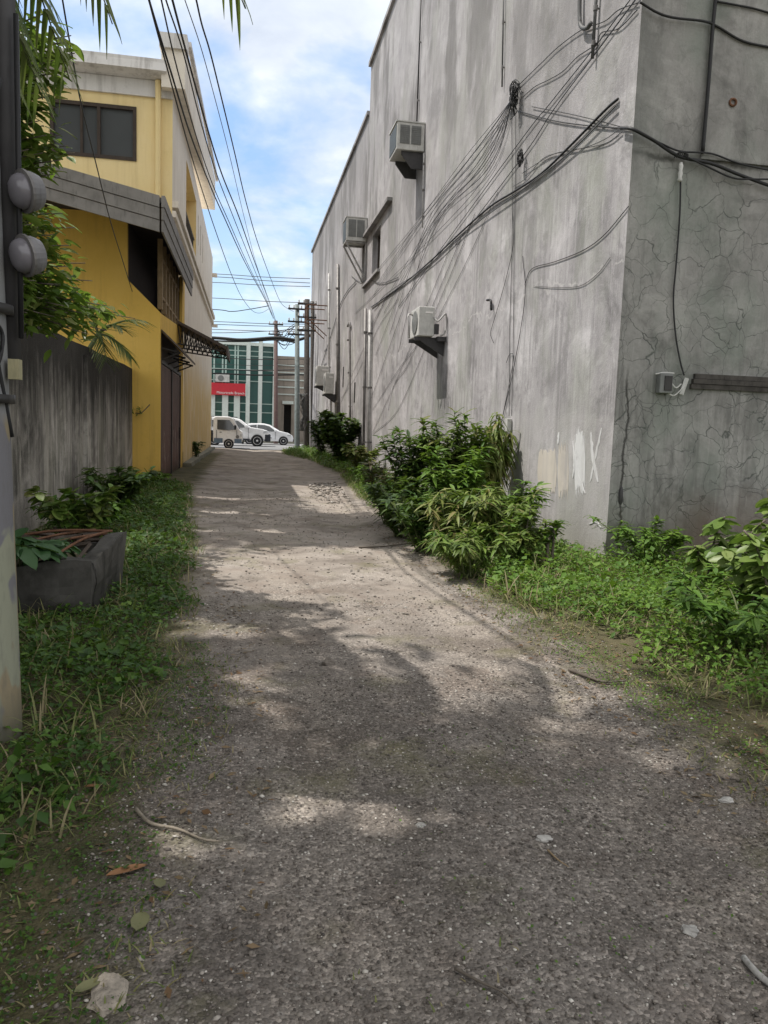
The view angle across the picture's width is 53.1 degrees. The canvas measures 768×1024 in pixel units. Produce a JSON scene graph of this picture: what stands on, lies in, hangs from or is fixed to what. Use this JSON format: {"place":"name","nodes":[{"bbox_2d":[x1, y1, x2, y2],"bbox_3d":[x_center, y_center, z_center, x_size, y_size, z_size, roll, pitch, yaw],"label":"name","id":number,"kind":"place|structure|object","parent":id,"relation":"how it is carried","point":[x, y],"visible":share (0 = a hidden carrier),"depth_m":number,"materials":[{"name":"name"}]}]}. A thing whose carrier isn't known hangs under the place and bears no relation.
{"place":"outdoors","nodes":[
{"label":"outdoors","id":0,"kind":"place"},
{"bbox_2d":[23,31,217,462],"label":"apartment building","id":1,"kind":"structure","parent":0,"point":[135,127],"depth_m":20.39,"materials":[{"name":"yellow paint"}]},
{"bbox_2d":[50,99,136,161],"bbox_3d":[-7.619,-10.011,20.173,2.160,1.370,0.130,1,6,-10],"label":"window","id":2,"kind":"structure","parent":1,"relation":"in","point":[112,129],"depth_m":20.18,"materials":[{"name":"brown glass"}]},
{"bbox_2d":[0,643,243,1023],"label":"grass","id":3,"kind":"structure","parent":0,"point":[120,940],"depth_m":2.52,"materials":[{"name":"green plant"}]},
{"bbox_2d":[17,0,389,356],"label":"sky","id":4,"kind":"structure","parent":0,"point":[295,89],"materials":[{"name":"blue"}]},
{"bbox_2d":[211,442,302,449],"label":"street","id":5,"kind":"structure","parent":0,"point":[268,446],"depth_m":50.51,"materials":[{"name":"grey asphalt"}]},
{"bbox_2d":[211,416,243,447],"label":"truck","id":6,"kind":"object","parent":5,"relation":"on","point":[227,431],"visible":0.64,"depth_m":45.02,"materials":[{"name":"white paint"}]},
{"bbox_2d":[211,416,270,446],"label":"parked car","id":7,"kind":"object","parent":5,"relation":"on","point":[256,436],"visible":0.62,"depth_m":50.91,"materials":[{"name":"white paint"}]},
{"bbox_2d":[245,423,293,444],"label":"parked car","id":8,"kind":"object","parent":5,"relation":"on","point":[282,438],"visible":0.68,"depth_m":56.03,"materials":[{"name":"white paint"}]},
{"bbox_2d":[244,440,302,443],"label":"pavement","id":9,"kind":"structure","parent":0,"point":[278,442],"depth_m":61.58,"materials":[{"name":"grey concrete"}]},
{"bbox_2d":[211,341,273,426],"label":"glass building","id":10,"kind":"structure","parent":9,"relation":"on","point":[255,404],"depth_m":62.24,"materials":[{"name":"glass"}]},
{"bbox_2d":[211,382,245,396],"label":"shop sign","id":11,"kind":"object","parent":10,"relation":"attached to","point":[234,389],"visible":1,"depth_m":61.66,"materials":[{"name":"metal"}]},
{"bbox_2d":[280,443,355,472],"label":"grass","id":12,"kind":"structure","parent":0,"point":[301,454],"depth_m":31.97,"materials":[{"name":"green plant"}]},
{"bbox_2d":[303,481,350,503],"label":"gravel","id":13,"kind":"structure","parent":0,"point":[315,488],"depth_m":18.41,"materials":[{"name":"grey gravel"}]},
{"bbox_2d":[156,489,500,622],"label":"gravel","id":14,"kind":"structure","parent":0,"point":[299,593],"depth_m":9.08,"materials":[{"name":"grey gravel"}]},
{"bbox_2d":[0,448,767,1023],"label":"lane","id":15,"kind":"structure","parent":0,"point":[264,474],"depth_m":3.17,"materials":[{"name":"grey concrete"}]},
{"bbox_2d":[0,0,46,742],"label":"utility pole","id":16,"kind":"object","parent":15,"relation":"on","point":[23,191],"visible":0.98,"depth_m":3.47,"materials":[{"name":"concrete"}]},
{"bbox_2d":[148,0,266,312],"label":"overhead wire","id":17,"kind":"object","parent":16,"relation":"attached to","point":[183,126],"visible":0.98,"depth_m":11.86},
{"bbox_2d":[148,1,271,314],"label":"overhead wire","id":18,"kind":"object","parent":16,"relation":"attached to","point":[166,57],"visible":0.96,"depth_m":12.56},
{"bbox_2d":[161,0,273,317],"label":"overhead wire","id":19,"kind":"object","parent":16,"relation":"attached to","point":[192,122],"visible":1,"depth_m":11.81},
{"bbox_2d":[165,0,272,316],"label":"overhead wire","id":20,"kind":"object","parent":16,"relation":"attached to","point":[201,122],"visible":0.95,"depth_m":11.98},
{"bbox_2d":[171,0,275,320],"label":"overhead wire","id":21,"kind":"object","parent":16,"relation":"attached to","point":[178,23],"visible":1,"depth_m":12.08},
{"bbox_2d":[195,0,293,311],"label":"overhead wire","id":22,"kind":"object","parent":16,"relation":"attached to","point":[228,124],"visible":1,"depth_m":12.15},
{"bbox_2d":[16,532,126,615],"bbox_3d":[-2.720,0.536,6.306,1.006,0.620,1.092,1,6,-10],"label":"concrete planter","id":23,"kind":"object","parent":15,"relation":"on","point":[98,568],"visible":0.52,"depth_m":5.84,"materials":[{"name":"concrete"}]},
{"bbox_2d":[15,528,84,569],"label":"taro plant","id":24,"kind":"object","parent":23,"relation":"in","point":[30,551],"visible":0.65,"depth_m":5.80,"materials":[{"name":"green plant"}]},
{"bbox_2d":[25,528,112,551],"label":"rusty bars","id":25,"kind":"object","parent":23,"relation":"on","point":[82,537],"visible":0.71,"depth_m":6.53,"materials":[{"name":"metal"}]},
{"bbox_2d":[24,483,124,541],"bbox_3d":[-2.923,0.119,7.207,0.568,0.762,0.975,8,9,44],"label":"potted plant","id":26,"kind":"object","parent":15,"relation":"on","point":[89,516],"visible":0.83,"depth_m":7.12,"materials":[{"name":"green plant"}]},
{"bbox_2d":[25,494,136,528],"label":"weed clump","id":27,"kind":"object","parent":15,"relation":"on","point":[116,507],"visible":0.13,"depth_m":9.65,"materials":[{"name":"green plant"}]},
{"bbox_2d":[0,478,203,897],"bbox_3d":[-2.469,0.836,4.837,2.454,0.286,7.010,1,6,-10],"label":"weeds","id":28,"kind":"object","parent":15,"relation":"on","point":[80,744],"visible":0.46,"depth_m":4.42,"materials":[{"name":"green plant"}]},
{"bbox_2d":[86,972,128,1017],"bbox_3d":[-0.750,1.315,2.091,0.102,0.046,0.174,1,6,-10],"label":"rock","id":29,"kind":"object","parent":15,"relation":"on","point":[116,985],"visible":0.95,"depth_m":2.08,"materials":[{"name":"grey stone"}]},
{"bbox_2d":[0,478,218,876],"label":"grass","id":30,"kind":"structure","parent":15,"relation":"on","point":[45,700],"depth_m":4.30,"materials":[{"name":"green plant"}]},
{"bbox_2d":[26,478,202,570],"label":"weeds","id":31,"kind":"object","parent":15,"relation":"on","point":[161,521],"visible":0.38,"depth_m":10.57,"materials":[{"name":"green plant"}]},
{"bbox_2d":[0,640,229,1023],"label":"weeds","id":32,"kind":"object","parent":15,"relation":"on","point":[24,975],"visible":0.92,"depth_m":2.66,"materials":[{"name":"green plant"}]},
{"bbox_2d":[75,466,159,503],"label":"weed clump","id":33,"kind":"object","parent":15,"relation":"on","point":[130,481],"visible":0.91,"depth_m":12.43,"materials":[{"name":"green plant"}]},
{"bbox_2d":[2,562,273,998],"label":"leaf litter","id":34,"kind":"object","parent":15,"relation":"on","point":[168,991],"visible":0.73,"depth_m":3.00,"materials":[{"name":"brown plant"}]},
{"bbox_2d":[130,911,149,930],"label":"fallen leaf","id":35,"kind":"object","parent":15,"relation":"on","point":[141,918],"visible":1,"depth_m":2.38,"materials":[{"name":"plant"}]},
{"bbox_2d":[134,807,220,841],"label":"twig","id":36,"kind":"object","parent":15,"relation":"on","point":[142,816],"visible":1,"depth_m":2.93,"materials":[{"name":"brown wood"}]},
{"bbox_2d":[183,447,214,466],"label":"kerb","id":37,"kind":"structure","parent":15,"relation":"on","point":[192,461],"depth_m":28.70,"materials":[{"name":"grey concrete"}]},
{"bbox_2d":[297,299,316,448],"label":"utility pole","id":38,"kind":"object","parent":15,"relation":"on","point":[307,329],"visible":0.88,"depth_m":45.06,"materials":[{"name":"metal"}]},
{"bbox_2d":[307,411,330,453],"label":"dark shrub","id":39,"kind":"object","parent":15,"relation":"on","point":[317,438],"visible":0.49,"depth_m":35.68,"materials":[{"name":"green plant"}]},
{"bbox_2d":[318,409,360,463],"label":"dark shrub","id":40,"kind":"object","parent":15,"relation":"on","point":[334,435],"visible":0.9,"depth_m":28.23,"materials":[{"name":"green plant"}]},
{"bbox_2d":[340,442,382,474],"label":"bright shrub","id":41,"kind":"object","parent":15,"relation":"on","point":[357,455],"visible":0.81,"depth_m":22.89,"materials":[{"name":"green plant"}]},
{"bbox_2d":[358,456,416,523],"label":"mango shrub","id":42,"kind":"object","parent":15,"relation":"on","point":[374,474],"visible":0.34,"depth_m":12.32,"materials":[{"name":"green plant"}]},
{"bbox_2d":[361,476,434,537],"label":"mango shrub","id":43,"kind":"object","parent":15,"relation":"on","point":[377,495],"visible":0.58,"depth_m":10.86,"materials":[{"name":"green plant"}]},
{"bbox_2d":[372,426,445,508],"bbox_3d":[0.384,-0.527,11.870,1.140,1.598,1.088,1,6,-10],"label":"mango shrub","id":44,"kind":"object","parent":15,"relation":"on","point":[411,461],"visible":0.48,"depth_m":11.74,"materials":[{"name":"green plant"}]},
{"bbox_2d":[377,485,463,551],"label":"mango shrub","id":45,"kind":"object","parent":15,"relation":"on","point":[409,514],"visible":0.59,"depth_m":9.68,"materials":[{"name":"green plant"}]},
{"bbox_2d":[410,416,483,527],"bbox_3d":[0.911,-0.562,11.618,1.128,1.760,1.181,1,6,-10],"label":"mango shrub","id":46,"kind":"object","parent":15,"relation":"on","point":[449,445],"visible":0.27,"depth_m":11.39,"materials":[{"name":"green plant"}]},
{"bbox_2d":[416,445,494,536],"bbox_3d":[0.935,-0.234,10.463,1.023,1.360,1.147,1,6,-10],"label":"mango shrub","id":47,"kind":"object","parent":15,"relation":"on","point":[442,478],"visible":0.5,"depth_m":10.33,"materials":[{"name":"green plant"}]},
{"bbox_2d":[413,485,509,554],"bbox_3d":[0.949,0.132,9.328,1.283,0.887,1.387,1,6,-10],"label":"mango shrub","id":48,"kind":"object","parent":15,"relation":"on","point":[453,529],"visible":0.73,"depth_m":9.24,"materials":[{"name":"green plant"}]},
{"bbox_2d":[412,528,518,579],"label":"mango shrub","id":49,"kind":"object","parent":15,"relation":"on","point":[444,546],"visible":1,"depth_m":8.05,"materials":[{"name":"green plant"}]},
{"bbox_2d":[438,407,497,529],"bbox_3d":[1.203,-0.623,11.598,0.983,1.903,0.969,1,6,-10],"label":"mango shrub","id":50,"kind":"object","parent":15,"relation":"on","point":[474,438],"visible":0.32,"depth_m":11.45,"materials":[{"name":"green plant"}]},
{"bbox_2d":[440,484,548,545],"bbox_3d":[1.294,0.120,9.488,1.280,0.900,1.166,1,6,-10],"label":"mango shrub","id":51,"kind":"object","parent":15,"relation":"on","point":[490,517],"visible":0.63,"depth_m":9.23,"materials":[{"name":"green plant"}]},
{"bbox_2d":[462,519,555,570],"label":"mango shrub","id":52,"kind":"object","parent":15,"relation":"on","point":[520,544],"visible":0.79,"depth_m":8.60,"materials":[{"name":"green plant"}]},
{"bbox_2d":[470,479,552,531],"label":"mango shrub","id":53,"kind":"object","parent":15,"relation":"on","point":[519,490],"visible":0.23,"depth_m":9.88,"materials":[{"name":"green plant"}]},
{"bbox_2d":[511,504,544,540],"bbox_3d":[1.610,0.276,8.732,0.383,0.767,0.576,1,6,-10],"label":"sapling","id":54,"kind":"object","parent":15,"relation":"on","point":[527,518],"visible":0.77,"depth_m":8.68,"materials":[{"name":"green plant"}]},
{"bbox_2d":[533,519,569,567],"bbox_3d":[1.863,0.375,8.597,0.397,0.622,0.440,1,6,-10],"label":"sapling","id":55,"kind":"object","parent":15,"relation":"on","point":[551,531],"visible":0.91,"depth_m":8.52,"materials":[{"name":"green plant"}]},
{"bbox_2d":[338,471,767,723],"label":"grass","id":56,"kind":"structure","parent":15,"relation":"on","point":[661,662],"depth_m":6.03,"materials":[{"name":"green plant"}]},
{"bbox_2d":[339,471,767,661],"bbox_3d":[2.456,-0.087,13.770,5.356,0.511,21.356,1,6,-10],"label":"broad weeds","id":57,"kind":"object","parent":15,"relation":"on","point":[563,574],"visible":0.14,"depth_m":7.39,"materials":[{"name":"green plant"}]},
{"bbox_2d":[344,472,767,704],"bbox_3d":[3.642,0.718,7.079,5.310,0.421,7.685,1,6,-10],"label":"weeds","id":58,"kind":"object","parent":15,"relation":"on","point":[703,631],"visible":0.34,"depth_m":6.40,"materials":[{"name":"green plant"}]},
{"bbox_2d":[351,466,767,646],"bbox_3d":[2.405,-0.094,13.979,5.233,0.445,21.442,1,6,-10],"label":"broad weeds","id":59,"kind":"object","parent":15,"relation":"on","point":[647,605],"visible":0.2,"depth_m":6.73,"materials":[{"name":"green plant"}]},
{"bbox_2d":[368,525,767,823],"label":"leaf litter","id":60,"kind":"object","parent":15,"relation":"on","point":[711,753],"visible":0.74,"depth_m":4.61,"materials":[{"name":"brown plant"}]},
{"bbox_2d":[380,725,765,1020],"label":"pebbles","id":61,"kind":"object","parent":15,"relation":"on","point":[614,946],"visible":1,"depth_m":2.53,"materials":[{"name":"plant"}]},
{"bbox_2d":[445,577,767,776],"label":"weeds","id":62,"kind":"object","parent":15,"relation":"on","point":[696,719],"visible":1,"depth_m":4.64,"materials":[{"name":"green plant"}]},
{"bbox_2d":[583,515,693,567],"bbox_3d":[3.014,0.364,8.757,1.067,0.659,1.216,1,6,-10],"label":"weed clump","id":63,"kind":"object","parent":15,"relation":"on","point":[654,540],"visible":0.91,"depth_m":8.61,"materials":[{"name":"green plant"}]},
{"bbox_2d":[652,563,767,649],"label":"weed clump","id":64,"kind":"object","parent":15,"relation":"on","point":[712,607],"visible":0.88,"depth_m":5.34,"materials":[{"name":"green plant"}]},
{"bbox_2d":[675,489,767,613],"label":"shrub","id":65,"kind":"object","parent":15,"relation":"on","point":[749,573],"visible":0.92,"depth_m":6.69,"materials":[{"name":"green plant"}]},
{"bbox_2d":[740,954,767,985],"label":"twig","id":66,"kind":"object","parent":15,"relation":"on","point":[756,972],"visible":1,"depth_m":2.24,"materials":[{"name":"wood"}]},
{"bbox_2d":[441,575,767,805],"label":"grass","id":67,"kind":"structure","parent":0,"point":[666,734],"depth_m":4.85,"materials":[{"name":"green plant"}]},
{"label":"ground","id":68,"kind":"structure","parent":0,"visible":0},
{"bbox_2d":[9,324,131,531],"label":"garden wall","id":69,"kind":"structure","parent":68,"relation":"on","point":[71,413],"depth_m":11.69,"materials":[{"name":"grey concrete"}]},
{"bbox_2d":[19,9,134,362],"bbox_3d":[-4.149,-2.954,7.274,2.990,7.312,3.500,1,6,-10],"label":"broadleaf tree","id":70,"kind":"object","parent":68,"relation":"on","point":[47,307],"visible":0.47,"depth_m":7.25,"materials":[{"name":"green plant"}]},
{"bbox_2d":[74,309,156,371],"bbox_3d":[-5.002,-1.779,13.550,1.916,3.547,0.744,1,6,-10],"label":"young palm","id":71,"kind":"object","parent":68,"relation":"on","point":[122,349],"visible":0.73,"depth_m":13.49,"materials":[{"name":"green plant"}]},
{"bbox_2d":[25,161,229,474],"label":"ochre house","id":72,"kind":"structure","parent":68,"relation":"on","point":[153,251],"depth_m":18.49,"materials":[{"name":"paint"}]},
{"bbox_2d":[62,0,132,291],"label":"overhead wire","id":73,"kind":"object","parent":72,"relation":"attached to","point":[88,133],"visible":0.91,"depth_m":9.04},
{"bbox_2d":[15,0,252,129],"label":"coconut palm","id":74,"kind":"object","parent":68,"relation":"on","point":[48,15],"visible":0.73,"depth_m":5.60,"materials":[{"name":"green plant"}]},
{"bbox_2d":[268,321,282,443],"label":"utility pole","id":75,"kind":"object","parent":68,"relation":"on","point":[275,384],"visible":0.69,"depth_m":59.04,"materials":[{"name":"concrete"}]},
{"bbox_2d":[278,356,303,441],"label":"brown building","id":76,"kind":"structure","parent":68,"relation":"on","point":[286,403],"depth_m":64.37,"materials":[{"name":"concrete"}]},
{"bbox_2d":[288,304,304,447],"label":"utility pole","id":77,"kind":"object","parent":68,"relation":"on","point":[296,308],"visible":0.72,"depth_m":46.53,"materials":[{"name":"metal"}]},
{"bbox_2d":[310,301,313,446],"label":"utility pole","id":78,"kind":"object","parent":68,"relation":"on","point":[311,357],"visible":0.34,"depth_m":47.60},
{"bbox_2d":[477,412,519,502],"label":"drooping shrub","id":79,"kind":"object","parent":68,"relation":"on","point":[502,460],"visible":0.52,"depth_m":11.98,"materials":[{"name":"green plant"}]},
{"bbox_2d":[309,0,767,559],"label":"concrete building","id":80,"kind":"structure","parent":68,"relation":"on","point":[597,420],"depth_m":10.12,"materials":[{"name":"paint"}]},
{"bbox_2d":[212,336,303,340],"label":"street cable","id":81,"kind":"object","parent":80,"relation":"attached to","point":[255,339],"visible":0.55,"depth_m":47.38,"materials":[{"name":"black rubber"}]},
{"bbox_2d":[314,366,328,390],"bbox_3d":[-3.015,-6.486,37.878,0.806,1.350,0.913,1,6,-10],"label":"split air conditioner","id":82,"kind":"object","parent":80,"relation":"attached to","point":[320,371],"visible":0.79,"depth_m":37.41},
{"bbox_2d":[322,373,335,402],"bbox_3d":[-2.550,-5.787,35.878,0.606,1.350,0.912,1,6,-10],"label":"split air conditioner","id":83,"kind":"object","parent":80,"relation":"attached to","point":[328,387],"visible":0.97,"depth_m":35.45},
{"bbox_2d":[336,264,339,414],"bbox_3d":[-2.081,-7.571,34.702,0.214,7.417,1.979,1,6,-10],"label":"drain pipe","id":84,"kind":"object","parent":80,"relation":"attached to","point":[337,346],"visible":0.93,"depth_m":34.66,"materials":[{"name":"metal"}]},
{"bbox_2d":[343,216,367,282],"bbox_3d":[-1.080,-9.492,27.874,0.796,2.130,0.947,1,6,-10],"label":"window air conditioner","id":85,"kind":"object","parent":80,"relation":"attached to","point":[354,228],"depth_m":27.42,"materials":[{"name":"grey plastic"}]},
{"bbox_2d":[362,308,367,447],"bbox_3d":[-0.677,-4.387,26.992,0.160,5.503,0.743,1,6,-10],"label":"drain pipe","id":86,"kind":"object","parent":80,"relation":"attached to","point":[365,332],"visible":0.94,"depth_m":26.95,"materials":[{"name":"metal"}]},
{"bbox_2d":[367,310,372,451],"bbox_3d":[-0.489,-4.198,25.931,0.174,5.251,0.876,1,6,-10],"label":"drain pipe","id":87,"kind":"object","parent":80,"relation":"attached to","point":[369,387],"visible":0.93,"depth_m":25.89,"materials":[{"name":"grey plastic"}]},
{"bbox_2d":[389,119,425,179],"bbox_3d":[0.553,-9.028,19.207,0.739,1.073,0.996,1,6,-10],"label":"window air conditioner","id":88,"kind":"object","parent":80,"relation":"attached to","point":[406,149],"depth_m":18.80,"materials":[{"name":"white metal"}]},
{"bbox_2d":[407,306,446,357],"bbox_3d":[0.895,-3.930,16.867,0.774,1.020,1.008,1,6,-10],"label":"split air conditioner","id":89,"kind":"object","parent":80,"relation":"attached to","point":[423,329],"visible":1,"depth_m":16.53,"materials":[{"name":"grey plastic"}]},
{"bbox_2d":[373,105,615,308],"bbox_3d":[1.185,-5.789,17.358,0.017,0.315,17.070,1,6,-11],"label":"wall cable","id":90,"kind":"object","parent":80,"relation":"attached to","point":[605,116],"depth_m":11.93,"materials":[{"name":"black rubber"}]},
{"bbox_2d":[371,97,618,307],"bbox_3d":[1.152,-5.850,17.605,0.031,0.308,17.616,1,6,-11],"label":"wall cable","id":91,"kind":"object","parent":80,"relation":"attached to","point":[568,147],"depth_m":11.85,"materials":[{"name":"black rubber"}]},
{"bbox_2d":[398,0,629,306],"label":"wall cable","id":92,"kind":"object","parent":80,"relation":"attached to","point":[528,130],"depth_m":11.60,"materials":[{"name":"black rubber"}]},
{"bbox_2d":[509,79,520,119],"bbox_3d":[2.073,-6.585,12.265,0.144,0.612,0.276,1,6,-10],"label":"wire knot","id":93,"kind":"object","parent":80,"relation":"attached to","point":[513,97],"visible":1,"depth_m":12.21,"materials":[{"name":"black rubber"}]},
{"bbox_2d":[455,0,634,244],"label":"wall cable","id":94,"kind":"object","parent":80,"relation":"attached to","point":[556,105],"depth_m":10.64,"materials":[{"name":"black rubber"}]},
{"bbox_2d":[591,0,598,58],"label":"drain pipe","id":95,"kind":"object","parent":80,"relation":"attached to","point":[595,10],"visible":1,"depth_m":9.57,"materials":[{"name":"metal"}]},
{"bbox_2d":[655,372,688,395],"bbox_3d":[3.387,-1.505,9.049,0.437,0.277,0.108,1,6,-10],"label":"electric box","id":96,"kind":"object","parent":80,"relation":"attached to","point":[664,382],"visible":1,"depth_m":8.99,"materials":[{"name":"metal"}]},
{"bbox_2d":[674,151,688,181],"bbox_3d":[3.377,-3.935,8.754,0.177,0.317,0.076,1,6,-10],"label":"insulator","id":97,"kind":"object","parent":80,"relation":"attached to","point":[680,172],"visible":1,"depth_m":8.75,"materials":[{"name":"white ceramic"}]},
{"bbox_2d":[673,182,684,375],"bbox_3d":[3.467,-2.711,8.941,0.248,2.212,0.039,1,6,-10],"label":"drop cable","id":98,"kind":"object","parent":97,"relation":"hanging from","point":[675,280],"visible":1,"depth_m":8.93,"materials":[{"name":"black rubber"}]},
{"bbox_2d":[619,126,767,186],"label":"service cable","id":99,"kind":"object","parent":80,"relation":"attached to","point":[665,148],"visible":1,"depth_m":8.77,"materials":[{"name":"black rubber"}]},
{"bbox_2d":[635,130,767,170],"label":"service cable","id":100,"kind":"object","parent":80,"relation":"attached to","point":[720,156],"visible":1,"depth_m":8.81,"materials":[{"name":"black rubber"}]},
{"bbox_2d":[639,1,767,47],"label":"wall cable","id":101,"kind":"object","parent":80,"relation":"attached to","point":[703,21],"depth_m":8.62,"materials":[{"name":"black rubber"}]},
{"bbox_2d":[701,0,716,151],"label":"wall cable","id":102,"kind":"object","parent":80,"relation":"attached to","point":[708,77],"depth_m":8.71,"materials":[{"name":"black rubber"}]},
{"bbox_2d":[689,374,767,391],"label":"wall plank","id":103,"kind":"object","parent":80,"relation":"attached to","point":[724,382],"depth_m":9.19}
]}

